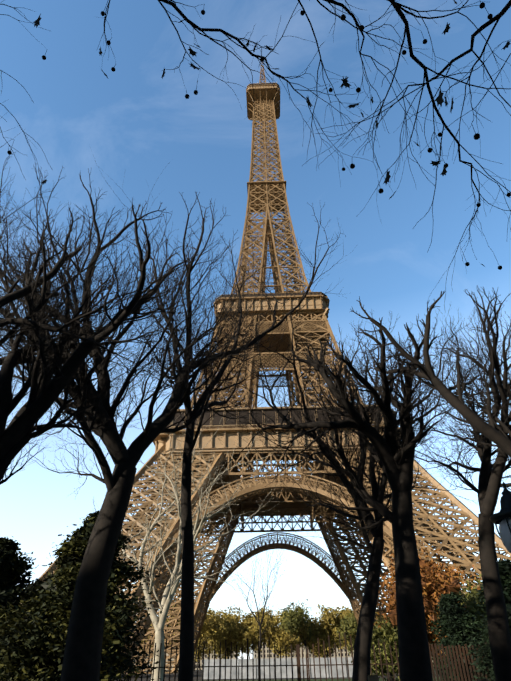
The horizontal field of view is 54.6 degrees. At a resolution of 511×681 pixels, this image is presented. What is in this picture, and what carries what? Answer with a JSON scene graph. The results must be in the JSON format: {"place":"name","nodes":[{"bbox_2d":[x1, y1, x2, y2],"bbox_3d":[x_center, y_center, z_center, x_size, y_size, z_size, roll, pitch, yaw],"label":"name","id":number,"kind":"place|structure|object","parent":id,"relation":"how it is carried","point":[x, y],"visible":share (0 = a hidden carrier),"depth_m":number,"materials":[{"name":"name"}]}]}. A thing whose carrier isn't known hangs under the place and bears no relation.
{"place":"outdoors","nodes":[
{"label":"outdoors","id":0,"kind":"place"},
{"bbox_2d":[0,0,510,658],"label":"sky","id":1,"kind":"structure","parent":0,"point":[136,123],"materials":[{"name":"blue"}]},
{"bbox_2d":[110,669,439,680],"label":"ground","id":2,"kind":"structure","parent":0,"point":[144,677],"depth_m":85.03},
{"bbox_2d":[21,99,510,674],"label":"tower lattice","id":3,"kind":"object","parent":2,"relation":"on","point":[267,195],"visible":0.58,"depth_m":173.76,"materials":[{"name":"brown metal"}]},
{"bbox_2d":[195,424,303,480],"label":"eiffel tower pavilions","id":4,"kind":"object","parent":3,"relation":"on","point":[206,427],"depth_m":145.19,"materials":[{"name":"brown metal"}]},
{"bbox_2d":[155,86,400,514],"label":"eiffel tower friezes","id":5,"kind":"object","parent":3,"relation":"attached to","point":[226,442],"visible":0.1,"depth_m":139.47,"materials":[{"name":"brown metal"}]},
{"bbox_2d":[167,83,394,426],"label":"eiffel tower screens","id":6,"kind":"object","parent":5,"relation":"on","point":[219,419],"visible":0.08,"depth_m":142.46,"materials":[{"name":"brown metal"}]},
{"bbox_2d":[116,66,480,610],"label":"eiffel tower platforms","id":7,"kind":"object","parent":3,"relation":"on","point":[251,493],"visible":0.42,"depth_m":177.67,"materials":[{"name":"brown metal"}]},
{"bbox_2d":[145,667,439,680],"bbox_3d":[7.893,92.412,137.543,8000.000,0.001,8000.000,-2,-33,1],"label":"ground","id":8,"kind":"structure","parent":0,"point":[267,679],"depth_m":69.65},
{"bbox_2d":[0,536,36,662],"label":"bush","id":9,"kind":"object","parent":8,"relation":"on","point":[13,564],"depth_m":23.71,"materials":[{"name":"green plant"}]},
{"bbox_2d":[0,510,173,680],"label":"bush","id":10,"kind":"object","parent":8,"relation":"on","point":[38,652],"depth_m":21.01,"materials":[{"name":"green plant"}]},
{"bbox_2d":[0,100,218,484],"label":"bare tree","id":11,"kind":"object","parent":8,"relation":"on","point":[17,434],"visible":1,"depth_m":9.58,"materials":[{"name":"black plant"}]},
{"bbox_2d":[108,602,135,680],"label":"bush","id":12,"kind":"object","parent":8,"relation":"on","point":[123,652],"depth_m":26.68,"materials":[{"name":"green plant"}]},
{"bbox_2d":[140,619,179,668],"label":"bush","id":13,"kind":"object","parent":8,"relation":"on","point":[177,624],"depth_m":268.07,"materials":[{"name":"green plant"}]},
{"bbox_2d":[0,151,354,680],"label":"bare tree","id":14,"kind":"object","parent":8,"relation":"on","point":[82,653],"visible":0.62,"depth_m":11.86,"materials":[{"name":"black plant"}]},
{"bbox_2d":[168,596,208,670],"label":"tree","id":15,"kind":"object","parent":8,"relation":"on","point":[179,623],"depth_m":273.03,"materials":[{"name":"green plant"}]},
{"bbox_2d":[92,409,296,680],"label":"bare tree","id":16,"kind":"object","parent":8,"relation":"on","point":[158,622],"visible":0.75,"depth_m":43.95,"materials":[{"name":"beige plant"}]},
{"bbox_2d":[98,211,297,680],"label":"bare tree","id":17,"kind":"object","parent":8,"relation":"on","point":[186,661],"visible":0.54,"depth_m":13.58,"materials":[{"name":"brown plant"}]},
{"bbox_2d":[194,636,209,669],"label":"bush","id":18,"kind":"object","parent":8,"relation":"on","point":[201,651],"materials":[{"name":"green plant"}]},
{"bbox_2d":[194,605,236,670],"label":"tree","id":19,"kind":"object","parent":8,"relation":"on","point":[206,630],"depth_m":265.07,"materials":[{"name":"green plant"}]},
{"bbox_2d":[207,605,247,658],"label":"tree","id":20,"kind":"object","parent":8,"relation":"on","point":[233,609],"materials":[{"name":"green plant"}]},
{"bbox_2d":[207,608,248,658],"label":"tree","id":21,"kind":"object","parent":8,"relation":"on","point":[228,636],"depth_m":271.94,"materials":[{"name":"green plant"}]},
{"bbox_2d":[226,617,264,658],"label":"tree","id":22,"kind":"object","parent":8,"relation":"on","point":[245,635],"depth_m":270.17,"materials":[{"name":"green plant"}]},
{"bbox_2d":[0,0,510,307],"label":"overhanging branches","id":23,"kind":"object","parent":8,"relation":"on","point":[398,8],"visible":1,"depth_m":2.48,"materials":[{"name":"black plant"}]},
{"bbox_2d":[7,1,510,269],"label":"seed balls","id":24,"kind":"object","parent":23,"relation":"attached to","point":[404,52],"visible":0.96,"depth_m":2.48,"materials":[{"name":"brown plant"}]},
{"bbox_2d":[33,0,510,266],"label":"dead leaves","id":25,"kind":"object","parent":23,"relation":"attached to","point":[439,99],"visible":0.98,"depth_m":2.38,"materials":[{"name":"brown plant"}]},
{"bbox_2d":[224,540,286,680],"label":"young tree","id":26,"kind":"object","parent":8,"relation":"on","point":[261,622],"visible":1,"depth_m":29.71,"materials":[{"name":"brown plant"}]},
{"bbox_2d":[242,606,278,658],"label":"tree","id":27,"kind":"object","parent":8,"relation":"on","point":[249,616],"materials":[{"name":"green plant"}]},
{"bbox_2d":[202,657,347,679],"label":"posts","id":28,"kind":"object","parent":8,"relation":"on","point":[274,670],"visible":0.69,"depth_m":71.33,"materials":[{"name":"grey metal"}]},
{"bbox_2d":[203,657,352,678],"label":"glass wall panels","id":29,"kind":"object","parent":28,"relation":"attached to","point":[278,673],"visible":0.73,"depth_m":71.49,"materials":[{"name":"glass"}]},
{"bbox_2d":[247,608,316,657],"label":"tree","id":30,"kind":"object","parent":8,"relation":"on","point":[281,637],"depth_m":267.46,"materials":[{"name":"green plant"}]},
{"bbox_2d":[271,624,295,657],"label":"bush","id":31,"kind":"object","parent":8,"relation":"on","point":[288,651],"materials":[{"name":"green plant"}]},
{"bbox_2d":[134,640,432,669],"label":"haussmann building walls","id":32,"kind":"structure","parent":8,"relation":"on","point":[272,653],"depth_m":419.70,"materials":[{"name":"beige stone"}]},
{"bbox_2d":[139,642,349,668],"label":"haussmann building windows","id":33,"kind":"structure","parent":32,"relation":"attached to","point":[270,655],"depth_m":419.96,"materials":[{"name":"grey glass"}]},
{"bbox_2d":[274,608,306,653],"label":"tree","id":34,"kind":"object","parent":8,"relation":"on","point":[280,625],"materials":[{"name":"green plant"}]},
{"bbox_2d":[278,599,314,657],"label":"tree","id":35,"kind":"object","parent":8,"relation":"on","point":[292,618],"depth_m":266.87,"materials":[{"name":"green plant"}]},
{"bbox_2d":[306,642,338,657],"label":"bush","id":36,"kind":"object","parent":8,"relation":"on","point":[322,655],"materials":[{"name":"green plant"}]},
{"bbox_2d":[299,604,349,666],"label":"tree","id":37,"kind":"object","parent":8,"relation":"on","point":[321,632],"depth_m":271.99,"materials":[{"name":"green plant"}]},
{"bbox_2d":[214,317,471,680],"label":"bare tree","id":38,"kind":"object","parent":8,"relation":"on","point":[394,462],"visible":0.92,"depth_m":12.24,"materials":[{"name":"black plant"}]},
{"bbox_2d":[333,606,352,656],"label":"tree","id":39,"kind":"object","parent":8,"relation":"on","point":[347,644],"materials":[{"name":"green plant"}]},
{"bbox_2d":[336,608,382,654],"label":"tree","id":40,"kind":"object","parent":8,"relation":"on","point":[350,623],"depth_m":264.37,"materials":[{"name":"green plant"}]},
{"bbox_2d":[220,305,501,680],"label":"bare tree","id":41,"kind":"object","parent":8,"relation":"on","point":[362,654],"visible":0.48,"depth_m":15.02,"materials":[{"name":"brown plant"}]},
{"bbox_2d":[343,608,386,640],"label":"tree","id":42,"kind":"object","parent":8,"relation":"on","point":[353,615],"visible":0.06,"depth_m":269.39,"materials":[{"name":"green plant"}]},
{"bbox_2d":[350,291,510,487],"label":"tree","id":43,"kind":"object","parent":8,"relation":"on","point":[491,432],"visible":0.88,"depth_m":11.37,"materials":[{"name":"brown plant"}]},
{"bbox_2d":[371,286,510,680],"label":"bare tree","id":44,"kind":"object","parent":8,"relation":"on","point":[489,483],"visible":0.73,"depth_m":12.48,"materials":[{"name":"brown plant"}]},
{"bbox_2d":[429,591,492,680],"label":"bush","id":45,"kind":"object","parent":8,"relation":"on","point":[460,629],"depth_m":27.11,"materials":[{"name":"green plant"}]},
{"bbox_2d":[456,558,510,680],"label":"bush","id":46,"kind":"object","parent":8,"relation":"on","point":[484,652],"depth_m":23.37,"materials":[{"name":"green plant"}]},
{"bbox_2d":[217,678,440,680],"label":"lawn grass","id":47,"kind":"structure","parent":0,"point":[380,679],"depth_m":63.96,"materials":[{"name":"green plant"}]},
{"bbox_2d":[110,632,490,680],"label":"tall fence slats","id":48,"kind":"object","parent":47,"relation":"on","point":[298,665],"visible":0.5,"depth_m":24.95,"materials":[{"name":"black metal"}]},
{"bbox_2d":[351,616,399,680],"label":"bush","id":49,"kind":"object","parent":47,"relation":"on","point":[388,634],"depth_m":48.20,"materials":[{"name":"green plant"}]},
{"bbox_2d":[374,541,480,674],"bbox_3d":[17.177,27.692,51.416,11.003,13.093,14.482,-2,-33,1],"label":"orange autumn tree","id":50,"kind":"object","parent":47,"relation":"on","point":[435,582],"depth_m":48.91,"materials":[{"name":"orange plant"}]},
{"bbox_2d":[435,574,487,653],"bbox_3d":[24.890,33.165,57.519,11.102,10.545,10.993,-2,-33,1],"label":"bush","id":51,"kind":"object","parent":47,"relation":"on","point":[471,597],"visible":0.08,"depth_m":56.28,"materials":[{"name":"green plant"}]},
{"label":"path pavement","id":52,"kind":"structure","parent":0,"visible":0},
{"bbox_2d":[368,675,488,680],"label":"wooden bollards","id":53,"kind":"object","parent":52,"relation":"on","point":[373,677],"visible":1,"depth_m":9.09,"materials":[{"name":"brown wood"}]},
{"bbox_2d":[490,482,510,537],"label":"street lamp","id":54,"kind":"object","parent":52,"relation":"on","point":[503,513],"visible":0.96,"depth_m":6.96,"materials":[{"name":"metal"}]},
{"bbox_2d":[499,517,510,552],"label":"lamp glass","id":55,"kind":"object","parent":54,"relation":"attached to","point":[505,534],"visible":0.88,"depth_m":6.75,"materials":[{"name":"white glass"}]}
]}

